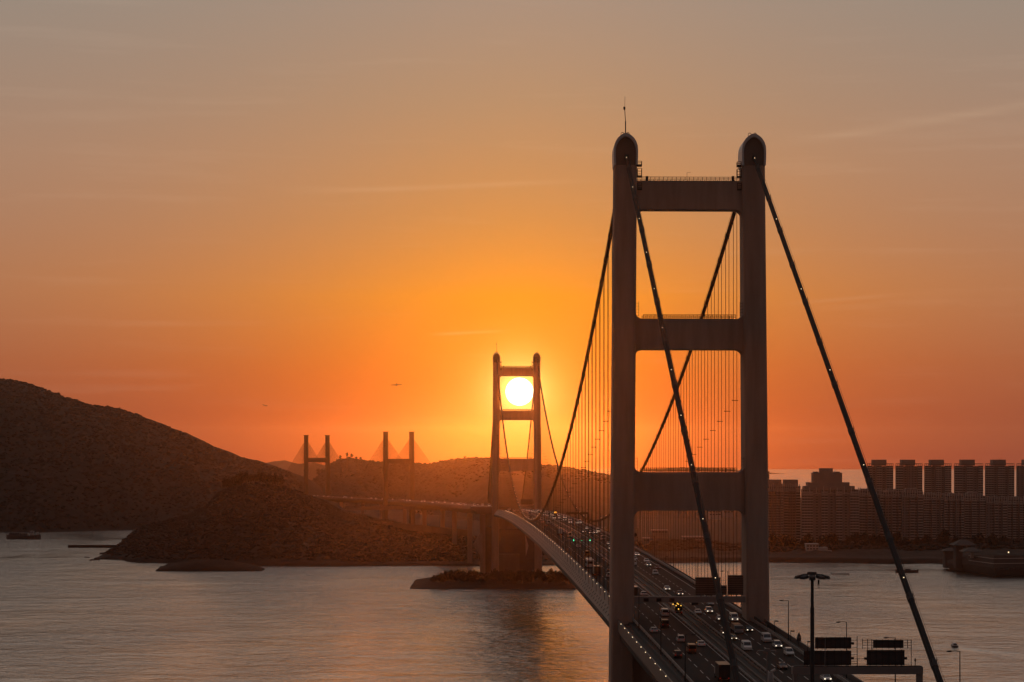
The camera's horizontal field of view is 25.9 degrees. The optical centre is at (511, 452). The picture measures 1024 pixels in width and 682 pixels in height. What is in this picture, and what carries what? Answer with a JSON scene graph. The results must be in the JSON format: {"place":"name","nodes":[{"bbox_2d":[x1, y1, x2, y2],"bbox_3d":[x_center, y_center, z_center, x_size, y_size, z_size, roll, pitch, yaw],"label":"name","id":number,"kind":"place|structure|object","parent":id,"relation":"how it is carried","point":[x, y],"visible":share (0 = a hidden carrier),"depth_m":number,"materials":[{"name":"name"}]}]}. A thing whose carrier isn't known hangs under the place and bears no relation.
{"place":"outdoors","nodes":[
{"label":"outdoors","id":0,"kind":"place"},
{"bbox_2d":[0,379,323,531],"bbox_3d":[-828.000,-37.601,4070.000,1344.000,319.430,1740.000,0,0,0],"label":"hill","id":1,"kind":"structure","parent":0,"point":[76,473],"depth_m":3535.01,"materials":[{"name":"green plant"}]},
{"bbox_2d":[0,378,302,528],"bbox_3d":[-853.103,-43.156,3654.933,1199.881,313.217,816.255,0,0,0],"label":"tree canopy","id":2,"kind":"object","parent":1,"relation":"on","point":[136,429],"visible":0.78,"depth_m":3639.36,"materials":[{"name":"green plant"}]},
{"bbox_2d":[267,460,324,479],"bbox_3d":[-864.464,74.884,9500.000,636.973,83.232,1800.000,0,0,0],"label":"hill","id":3,"kind":"structure","parent":0,"point":[284,464],"depth_m":9252.12,"materials":[{"name":"plant"}]},
{"bbox_2d":[344,506,436,509],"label":"slip road","id":4,"kind":"structure","parent":0,"point":[384,508],"depth_m":2877.51,"materials":[{"name":"concrete"}]},
{"bbox_2d":[371,521,466,535],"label":"slip road","id":5,"kind":"structure","parent":0,"point":[432,529],"depth_m":2509.94,"materials":[{"name":"concrete"}]},
{"bbox_2d":[0,469,1023,681],"bbox_3d":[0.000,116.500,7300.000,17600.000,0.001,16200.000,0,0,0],"label":"sea","id":6,"kind":"structure","parent":0,"point":[67,614],"depth_m":1544.16,"materials":[{"name":"grey liquid"}]},
{"bbox_2d":[6,530,40,538],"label":"work boat","id":7,"kind":"object","parent":6,"relation":"on","point":[17,535],"visible":1,"depth_m":2999.98,"materials":[{"name":"grey metal"}]},
{"bbox_2d":[68,542,115,547],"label":"breakwater","id":8,"kind":"object","parent":6,"relation":"in","point":[90,546],"visible":0.85,"depth_m":2728.86,"materials":[{"name":"grey stone"}]},
{"bbox_2d":[156,559,264,570],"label":"land spit","id":9,"kind":"structure","parent":6,"relation":"in","point":[208,565],"depth_m":2189.92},
{"bbox_2d":[287,431,457,523],"bbox_3d":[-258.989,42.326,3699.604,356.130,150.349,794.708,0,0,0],"label":"cable stayed bridge","id":10,"kind":"structure","parent":6,"relation":"in","point":[385,451],"depth_m":3529.15,"materials":[{"name":"concrete"}]},
{"bbox_2d":[313,496,506,572],"bbox_3d":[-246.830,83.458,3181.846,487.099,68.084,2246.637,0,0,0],"label":"viaduct","id":11,"kind":"object","parent":6,"relation":"in","point":[469,509],"visible":0.64,"depth_m":2466.00,"materials":[{"name":"concrete"}]},
{"bbox_2d":[98,483,732,566],"bbox_3d":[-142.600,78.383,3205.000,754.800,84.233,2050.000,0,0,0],"label":"headland","id":12,"kind":"structure","parent":6,"relation":"in","point":[397,516],"depth_m":2377.20,"materials":[{"name":"green plant"}]},
{"bbox_2d":[233,474,244,484],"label":"broadleaf tree","id":13,"kind":"object","parent":12,"relation":"on","point":[239,481],"visible":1,"depth_m":2627.35,"materials":[{"name":"green plant"}]},
{"bbox_2d":[257,472,266,483],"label":"broadleaf tree","id":14,"kind":"object","parent":12,"relation":"on","point":[264,478],"visible":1,"depth_m":2626.48,"materials":[{"name":"green plant"}]},
{"bbox_2d":[276,475,284,486],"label":"broadleaf tree","id":15,"kind":"object","parent":12,"relation":"on","point":[281,480],"visible":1,"depth_m":2628.53,"materials":[{"name":"green plant"}]},
{"bbox_2d":[103,482,548,561],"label":"tree canopy","id":16,"kind":"object","parent":12,"relation":"on","point":[351,516],"visible":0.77,"depth_m":2425.34,"materials":[{"name":"green plant"}]},
{"bbox_2d":[410,577,575,588],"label":"islet","id":17,"kind":"object","parent":6,"relation":"in","point":[425,583],"visible":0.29,"depth_m":1912.00,"materials":[{"name":"brown stone"}]},
{"bbox_2d":[477,572,486,583],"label":"broadleaf tree","id":18,"kind":"object","parent":17,"relation":"on","point":[481,577],"visible":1,"depth_m":1916.78,"materials":[{"name":"green plant"}]},
{"bbox_2d":[473,107,944,681],"bbox_3d":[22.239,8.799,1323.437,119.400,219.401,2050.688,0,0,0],"label":"suspension bridge","id":19,"kind":"structure","parent":6,"relation":"on","point":[517,541],"depth_m":627.59,"materials":[{"name":"concrete"}]},
{"bbox_2d":[566,512,587,522],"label":"signal gantry","id":20,"kind":"object","parent":19,"relation":"on","point":[575,513],"visible":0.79,"depth_m":1312.00,"materials":[{"name":"grey metal"}]},
{"bbox_2d":[634,575,744,604],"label":"sign gantry","id":21,"kind":"object","parent":19,"relation":"on","point":[704,585],"visible":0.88,"depth_m":625.00,"materials":[{"name":"metal"}]},
{"bbox_2d":[685,634,695,680],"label":"street lamp","id":22,"kind":"object","parent":19,"relation":"on","point":[685,654],"visible":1,"depth_m":487.33,"materials":[{"name":"grey metal"}]},
{"bbox_2d":[757,649,776,681],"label":"median lamp","id":23,"kind":"object","parent":19,"relation":"on","point":[767,650],"visible":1,"depth_m":477.87,"materials":[{"name":"grey metal"}]},
{"bbox_2d":[895,569,917,572],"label":"barge","id":24,"kind":"object","parent":6,"relation":"on","point":[910,571],"visible":0.77,"depth_m":2159.07,"materials":[{"name":"brown metal"}]},
{"bbox_2d":[940,539,1023,577],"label":"ark building","id":25,"kind":"structure","parent":6,"relation":"on","point":[992,566],"depth_m":2114.36,"materials":[{"name":"brown"}]},
{"bbox_2d":[958,647,1022,656],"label":"wake","id":26,"kind":"object","parent":6,"relation":"on","point":[989,650],"visible":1,"depth_m":1303.13,"materials":[{"name":"grey liquid"}]},
{"bbox_2d":[0,0,1023,468],"label":"sky","id":27,"kind":"structure","parent":0,"point":[213,212],"materials":[{"name":"orange"}]},
{"bbox_2d":[313,458,740,522],"bbox_3d":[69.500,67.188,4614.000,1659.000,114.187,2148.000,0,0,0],"label":"hill","id":28,"kind":"structure","parent":0,"point":[475,492],"depth_m":3908.25,"materials":[{"name":"plant"}]},
{"bbox_2d":[314,456,609,514],"bbox_3d":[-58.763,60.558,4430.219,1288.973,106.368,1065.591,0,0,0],"label":"tree canopy","id":29,"kind":"object","parent":28,"relation":"on","point":[478,460],"visible":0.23,"depth_m":4310.61,"materials":[{"name":"green plant"}]},
{"bbox_2d":[586,558,593,567],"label":"coach","id":30,"kind":"object","parent":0,"point":[590,562],"visible":0.55,"depth_m":851.83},
{"bbox_2d":[513,511,840,681],"bbox_3d":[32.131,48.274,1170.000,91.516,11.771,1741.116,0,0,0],"label":"road","id":31,"kind":"structure","parent":0,"point":[700,665],"depth_m":605.56,"materials":[{"name":"grey asphalt"}]},
{"bbox_2d":[520,499,534,512],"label":"sign gantry","id":32,"kind":"object","parent":31,"relation":"on","point":[526,501],"visible":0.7,"depth_m":1714.70,"materials":[{"name":"metal"}]},
{"bbox_2d":[564,538,598,551],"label":"signal gantry","id":33,"kind":"object","parent":31,"relation":"on","point":[581,539],"visible":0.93,"depth_m":950.00,"materials":[{"name":"metal"}]},
{"bbox_2d":[593,565,600,575],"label":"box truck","id":34,"kind":"object","parent":31,"relation":"on","point":[597,570],"visible":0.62,"depth_m":803.17,"materials":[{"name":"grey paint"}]},
{"bbox_2d":[660,619,668,627],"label":"van","id":35,"kind":"object","parent":31,"relation":"on","point":[664,622],"visible":0.96,"depth_m":603.09,"materials":[{"name":"black paint"}]},
{"bbox_2d":[660,608,668,616],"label":"van","id":36,"kind":"object","parent":31,"relation":"on","point":[664,611],"visible":0.97,"depth_m":637.20,"materials":[{"name":"grey paint"}]},
{"bbox_2d":[671,604,682,613],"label":"works truck","id":37,"kind":"object","parent":31,"relation":"on","point":[676,608],"visible":1,"depth_m":643.63,"materials":[{"name":"grey paint"}]},
{"bbox_2d":[672,650,681,657],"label":"suv","id":38,"kind":"object","parent":31,"relation":"on","point":[676,653],"visible":1,"depth_m":529.40,"materials":[{"name":"black paint"}]},
{"bbox_2d":[676,635,684,641],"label":"suv","id":39,"kind":"object","parent":31,"relation":"on","point":[680,638],"visible":0.99,"depth_m":565.53,"materials":[{"name":"grey paint"}]},
{"bbox_2d":[686,643,696,653],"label":"van","id":40,"kind":"object","parent":31,"relation":"on","point":[691,648],"visible":1,"depth_m":539.09,"materials":[{"name":"brown paint"}]},
{"bbox_2d":[714,661,729,680],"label":"box truck","id":41,"kind":"object","parent":31,"relation":"on","point":[722,670],"visible":1,"depth_m":484.34,"materials":[{"name":"grey paint"}]},
{"bbox_2d":[729,612,737,621],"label":"van","id":42,"kind":"object","parent":31,"relation":"on","point":[733,616],"visible":1,"depth_m":622.82,"materials":[{"name":"grey paint"}]},
{"bbox_2d":[730,623,742,633],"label":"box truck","id":43,"kind":"object","parent":31,"relation":"on","point":[736,627],"visible":0.97,"depth_m":586.39,"materials":[{"name":"grey paint"}]},
{"bbox_2d":[741,640,751,650],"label":"van","id":44,"kind":"object","parent":31,"relation":"on","point":[745,644],"visible":1,"depth_m":546.49,"materials":[{"name":"grey paint"}]},
{"bbox_2d":[761,632,771,642],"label":"van","id":45,"kind":"object","parent":31,"relation":"on","point":[765,636],"visible":1,"depth_m":565.73,"materials":[{"name":"grey paint"}]},
{"bbox_2d":[768,668,775,681],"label":"camera mast","id":46,"kind":"object","parent":31,"relation":"on","point":[770,676],"visible":1,"depth_m":454.44,"materials":[{"name":"metal"}]},
{"bbox_2d":[772,640,782,647],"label":"suv","id":47,"kind":"object","parent":31,"relation":"on","point":[776,644],"visible":1,"depth_m":552.37,"materials":[{"name":"grey paint"}]},
{"bbox_2d":[777,662,787,669],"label":"taxi","id":48,"kind":"object","parent":31,"relation":"on","point":[781,665],"visible":1,"depth_m":507.11,"materials":[{"name":"brown paint"}]},
{"bbox_2d":[784,647,793,655],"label":"suv","id":49,"kind":"object","parent":31,"relation":"on","point":[788,650],"visible":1,"depth_m":535.48,"materials":[{"name":"grey paint"}]},
{"bbox_2d":[820,674,831,680],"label":"saloon car","id":50,"kind":"object","parent":31,"relation":"on","point":[825,677],"visible":0.9,"depth_m":485.53,"materials":[{"name":"grey paint"}]},
{"bbox_2d":[791,637,922,681],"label":"sign gantry","id":51,"kind":"object","parent":31,"relation":"on","point":[882,661],"visible":0.98,"depth_m":424.50,"materials":[{"name":"metal"}]},
{"bbox_2d":[609,467,781,473],"bbox_3d":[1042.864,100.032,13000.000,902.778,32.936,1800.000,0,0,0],"label":"hill","id":52,"kind":"structure","parent":0,"point":[699,471],"depth_m":12498.92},
{"bbox_2d":[708,511,720,518],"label":"waterfront building","id":53,"kind":"structure","parent":0,"point":[709,514],"depth_m":2900.00,"materials":[{"name":"grey"}]},
{"bbox_2d":[723,511,732,517],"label":"waterfront building","id":54,"kind":"structure","parent":0,"point":[729,514],"depth_m":2910.00,"materials":[{"name":"grey"}]},
{"bbox_2d":[596,519,1023,563],"bbox_3d":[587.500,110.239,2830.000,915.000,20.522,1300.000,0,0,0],"label":"ground","id":55,"kind":"structure","parent":0,"point":[880,556],"depth_m":2438.07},
{"bbox_2d":[651,530,667,537],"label":"waterfront building","id":56,"kind":"structure","parent":55,"relation":"on","point":[662,533],"depth_m":2700.00,"materials":[{"name":"grey"}]},
{"bbox_2d":[682,536,703,539],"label":"waterfront building","id":57,"kind":"structure","parent":55,"relation":"on","point":[693,537],"depth_m":2599.97,"materials":[{"name":"grey concrete"}]},
{"bbox_2d":[769,532,780,547],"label":"broadleaf tree","id":58,"kind":"object","parent":55,"relation":"on","point":[773,537],"visible":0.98,"depth_m":2513.82,"materials":[{"name":"green plant"}]},
{"bbox_2d":[768,479,782,539],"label":"apartment tower","id":59,"kind":"structure","parent":55,"relation":"on","point":[775,502],"depth_m":2622.15,"materials":[{"name":"beige concrete"}]},
{"bbox_2d":[768,487,782,539],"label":"window","id":60,"kind":"structure","parent":59,"relation":"in","point":[768,487],"depth_m":2622.24,"materials":[{"name":"grey glass"}]},
{"bbox_2d":[784,534,796,544],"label":"broadleaf tree","id":61,"kind":"object","parent":55,"relation":"on","point":[789,540],"visible":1,"depth_m":2547.39,"materials":[{"name":"green plant"}]},
{"bbox_2d":[783,479,800,540],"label":"apartment tower","id":62,"kind":"structure","parent":55,"relation":"on","point":[791,507],"depth_m":2629.84,"materials":[{"name":"beige concrete"}]},
{"bbox_2d":[784,487,799,540],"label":"window","id":63,"kind":"structure","parent":62,"relation":"in","point":[785,487],"depth_m":2628.65,"materials":[{"name":"grey glass"}]},
{"bbox_2d":[801,533,814,542],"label":"broadleaf tree","id":64,"kind":"object","parent":55,"relation":"on","point":[809,538],"visible":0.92,"depth_m":2557.66,"materials":[{"name":"green plant"}]},
{"bbox_2d":[804,543,831,551],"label":"waterfront building","id":65,"kind":"structure","parent":55,"relation":"on","point":[811,546],"depth_m":2470.00,"materials":[{"name":"grey concrete"}]},
{"bbox_2d":[816,535,826,543],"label":"broadleaf tree","id":66,"kind":"object","parent":55,"relation":"on","point":[819,541],"visible":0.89,"depth_m":2554.14,"materials":[{"name":"green plant"}]},
{"bbox_2d":[822,533,833,544],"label":"broadleaf tree","id":67,"kind":"object","parent":55,"relation":"on","point":[825,537],"visible":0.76,"depth_m":2529.20,"materials":[{"name":"green plant"}]},
{"bbox_2d":[801,468,858,542],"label":"apartment tower","id":68,"kind":"structure","parent":55,"relation":"on","point":[829,501],"depth_m":2601.00,"materials":[{"name":"beige concrete"}]},
{"bbox_2d":[802,490,858,541],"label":"window","id":69,"kind":"structure","parent":68,"relation":"in","point":[803,490],"depth_m":2599.93,"materials":[{"name":"grey glass"}]},
{"bbox_2d":[636,536,1023,551],"bbox_3d":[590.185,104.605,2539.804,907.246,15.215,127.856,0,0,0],"label":"tree canopy","id":70,"kind":"object","parent":55,"relation":"on","point":[778,547],"visible":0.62,"depth_m":2512.24,"materials":[{"name":"green plant"}]},
{"bbox_2d":[828,533,838,546],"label":"broadleaf tree","id":71,"kind":"object","parent":55,"relation":"on","point":[834,538],"visible":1,"depth_m":2503.61,"materials":[{"name":"green plant"}]},
{"bbox_2d":[849,532,859,544],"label":"broadleaf tree","id":72,"kind":"object","parent":55,"relation":"on","point":[855,537],"visible":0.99,"depth_m":2543.62,"materials":[{"name":"green plant"}]},
{"bbox_2d":[858,532,868,542],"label":"broadleaf tree","id":73,"kind":"object","parent":55,"relation":"on","point":[864,536],"visible":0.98,"depth_m":2563.24,"materials":[{"name":"green plant"}]},
{"bbox_2d":[859,487,879,540],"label":"apartment tower","id":74,"kind":"structure","parent":55,"relation":"on","point":[869,522],"depth_m":2624.15,"materials":[{"name":"beige concrete"}]},
{"bbox_2d":[860,491,878,538],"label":"window","id":75,"kind":"structure","parent":74,"relation":"in","point":[861,491],"depth_m":2624.81,"materials":[{"name":"grey glass"}]},
{"bbox_2d":[866,534,878,543],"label":"broadleaf tree","id":76,"kind":"object","parent":55,"relation":"on","point":[871,537],"visible":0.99,"depth_m":2549.41,"materials":[{"name":"green plant"}]},
{"bbox_2d":[867,460,892,490],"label":"apartment tower","id":77,"kind":"structure","parent":55,"relation":"on","point":[881,472],"depth_m":3000.90,"materials":[{"name":"beige"}]},
{"bbox_2d":[868,466,892,489],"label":"window","id":78,"kind":"structure","parent":77,"relation":"in","point":[868,466],"depth_m":3000.19,"materials":[{"name":"grey glass"}]},
{"bbox_2d":[873,534,886,544],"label":"broadleaf tree","id":79,"kind":"object","parent":55,"relation":"on","point":[881,539],"visible":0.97,"depth_m":2550.28,"materials":[{"name":"green plant"}]},
{"bbox_2d":[880,489,901,540],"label":"apartment tower","id":80,"kind":"structure","parent":55,"relation":"on","point":[890,500],"depth_m":2633.00,"materials":[{"name":"beige concrete"}]},
{"bbox_2d":[881,492,900,539],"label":"window","id":81,"kind":"structure","parent":80,"relation":"in","point":[881,492],"depth_m":2633.15,"materials":[{"name":"grey glass"}]},
{"bbox_2d":[892,531,902,544],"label":"broadleaf tree","id":82,"kind":"object","parent":55,"relation":"on","point":[897,535],"visible":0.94,"depth_m":2536.80,"materials":[{"name":"green plant"}]},
{"bbox_2d":[899,537,910,545],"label":"broadleaf tree","id":83,"kind":"object","parent":55,"relation":"on","point":[904,541],"visible":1,"depth_m":2515.97,"materials":[{"name":"green plant"}]},
{"bbox_2d":[895,460,921,491],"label":"apartment tower","id":84,"kind":"structure","parent":55,"relation":"on","point":[908,474],"depth_m":3014.90,"materials":[{"name":"beige concrete"}]},
{"bbox_2d":[896,466,921,490],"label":"window","id":85,"kind":"structure","parent":84,"relation":"in","point":[896,466],"depth_m":3013.77,"materials":[{"name":"grey glass"}]},
{"bbox_2d":[901,489,922,539],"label":"apartment tower","id":86,"kind":"structure","parent":55,"relation":"on","point":[911,514],"depth_m":2628.15,"materials":[{"name":"beige concrete"}]},
{"bbox_2d":[903,493,922,537],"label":"window","id":87,"kind":"structure","parent":86,"relation":"in","point":[903,493],"depth_m":2628.65,"materials":[{"name":"grey glass"}]},
{"bbox_2d":[910,537,921,544],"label":"broadleaf tree","id":88,"kind":"object","parent":55,"relation":"on","point":[916,541],"visible":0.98,"depth_m":2531.68,"materials":[{"name":"green plant"}]},
{"bbox_2d":[921,534,932,542],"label":"broadleaf tree","id":89,"kind":"object","parent":55,"relation":"on","point":[924,539],"visible":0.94,"depth_m":2566.33,"materials":[{"name":"green plant"}]},
{"bbox_2d":[923,492,943,539],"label":"apartment tower","id":90,"kind":"structure","parent":55,"relation":"on","point":[933,516],"depth_m":2637.15,"materials":[{"name":"beige concrete"}]},
{"bbox_2d":[924,496,942,539],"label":"window","id":91,"kind":"structure","parent":90,"relation":"in","point":[925,496],"depth_m":2637.65,"materials":[{"name":"grey glass"}]},
{"bbox_2d":[924,460,951,494],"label":"apartment tower","id":92,"kind":"structure","parent":55,"relation":"on","point":[937,476],"depth_m":3028.84,"materials":[{"name":"beige concrete"}]},
{"bbox_2d":[925,466,950,493],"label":"window","id":93,"kind":"structure","parent":92,"relation":"in","point":[925,466],"depth_m":3027.78,"materials":[{"name":"grey glass"}]},
{"bbox_2d":[936,529,950,542],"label":"broadleaf tree","id":94,"kind":"object","parent":55,"relation":"on","point":[945,534],"visible":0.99,"depth_m":2517.88,"materials":[{"name":"green plant"}]},
{"bbox_2d":[943,492,963,538],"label":"apartment tower","id":95,"kind":"structure","parent":55,"relation":"on","point":[953,513],"depth_m":2632.00,"materials":[{"name":"beige concrete"}]},
{"bbox_2d":[945,496,963,538],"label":"window","id":96,"kind":"structure","parent":95,"relation":"in","point":[945,496],"depth_m":2631.86,"materials":[{"name":"grey glass"}]},
{"bbox_2d":[954,460,982,495],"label":"apartment tower","id":97,"kind":"structure","parent":55,"relation":"on","point":[968,475],"depth_m":3042.84,"materials":[{"name":"beige concrete"}]},
{"bbox_2d":[955,466,982,495],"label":"window","id":98,"kind":"structure","parent":97,"relation":"in","point":[955,466],"depth_m":3041.86,"materials":[{"name":"grey glass"}]},
{"bbox_2d":[964,492,985,537],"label":"apartment tower","id":99,"kind":"structure","parent":55,"relation":"on","point":[974,514],"depth_m":2641.15,"materials":[{"name":"beige"}]},
{"bbox_2d":[965,497,984,535],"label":"window","id":100,"kind":"structure","parent":99,"relation":"in","point":[966,497],"depth_m":2640.88,"materials":[{"name":"grey glass"}]},
{"bbox_2d":[971,533,985,543],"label":"broadleaf tree","id":101,"kind":"object","parent":55,"relation":"on","point":[979,538],"visible":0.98,"depth_m":2527.22,"materials":[{"name":"black plant"}]},
{"bbox_2d":[985,533,1000,544],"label":"broadleaf tree","id":102,"kind":"object","parent":55,"relation":"on","point":[993,539],"visible":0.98,"depth_m":2502.05,"materials":[{"name":"black plant"}]},
{"bbox_2d":[985,495,1006,537],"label":"apartment tower","id":103,"kind":"structure","parent":55,"relation":"on","point":[996,515],"depth_m":2636.08,"materials":[{"name":"beige concrete"}]},
{"bbox_2d":[987,499,1006,535],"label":"window","id":104,"kind":"structure","parent":103,"relation":"in","point":[990,499],"depth_m":2637.01,"materials":[{"name":"grey glass"}]},
{"bbox_2d":[985,459,1013,498],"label":"apartment tower","id":105,"kind":"structure","parent":55,"relation":"on","point":[999,477],"depth_m":3056.50,"materials":[{"name":"beige concrete"}]},
{"bbox_2d":[986,466,1013,497],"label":"window","id":106,"kind":"structure","parent":105,"relation":"in","point":[986,466],"depth_m":3056.00,"materials":[{"name":"grey glass"}]},
{"bbox_2d":[1007,496,1023,539],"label":"apartment tower","id":107,"kind":"structure","parent":55,"relation":"on","point":[1015,517],"depth_m":2645.00,"materials":[{"name":"beige concrete"}]},
{"bbox_2d":[1008,500,1023,539],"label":"window","id":108,"kind":"structure","parent":107,"relation":"in","point":[1009,500],"depth_m":2644.75,"materials":[{"name":"grey glass"}]},
{"bbox_2d":[1016,460,1023,498],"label":"apartment tower","id":109,"kind":"structure","parent":55,"relation":"on","point":[1020,481],"depth_m":3070.00,"materials":[{"name":"beige concrete"}]},
{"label":"ground","id":110,"kind":"structure","parent":0,"visible":0},
{"bbox_2d":[794,572,829,681],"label":"mast lamp","id":111,"kind":"object","parent":110,"relation":"on","point":[811,576],"visible":1,"depth_m":299.76,"materials":[{"name":"grey metal"}]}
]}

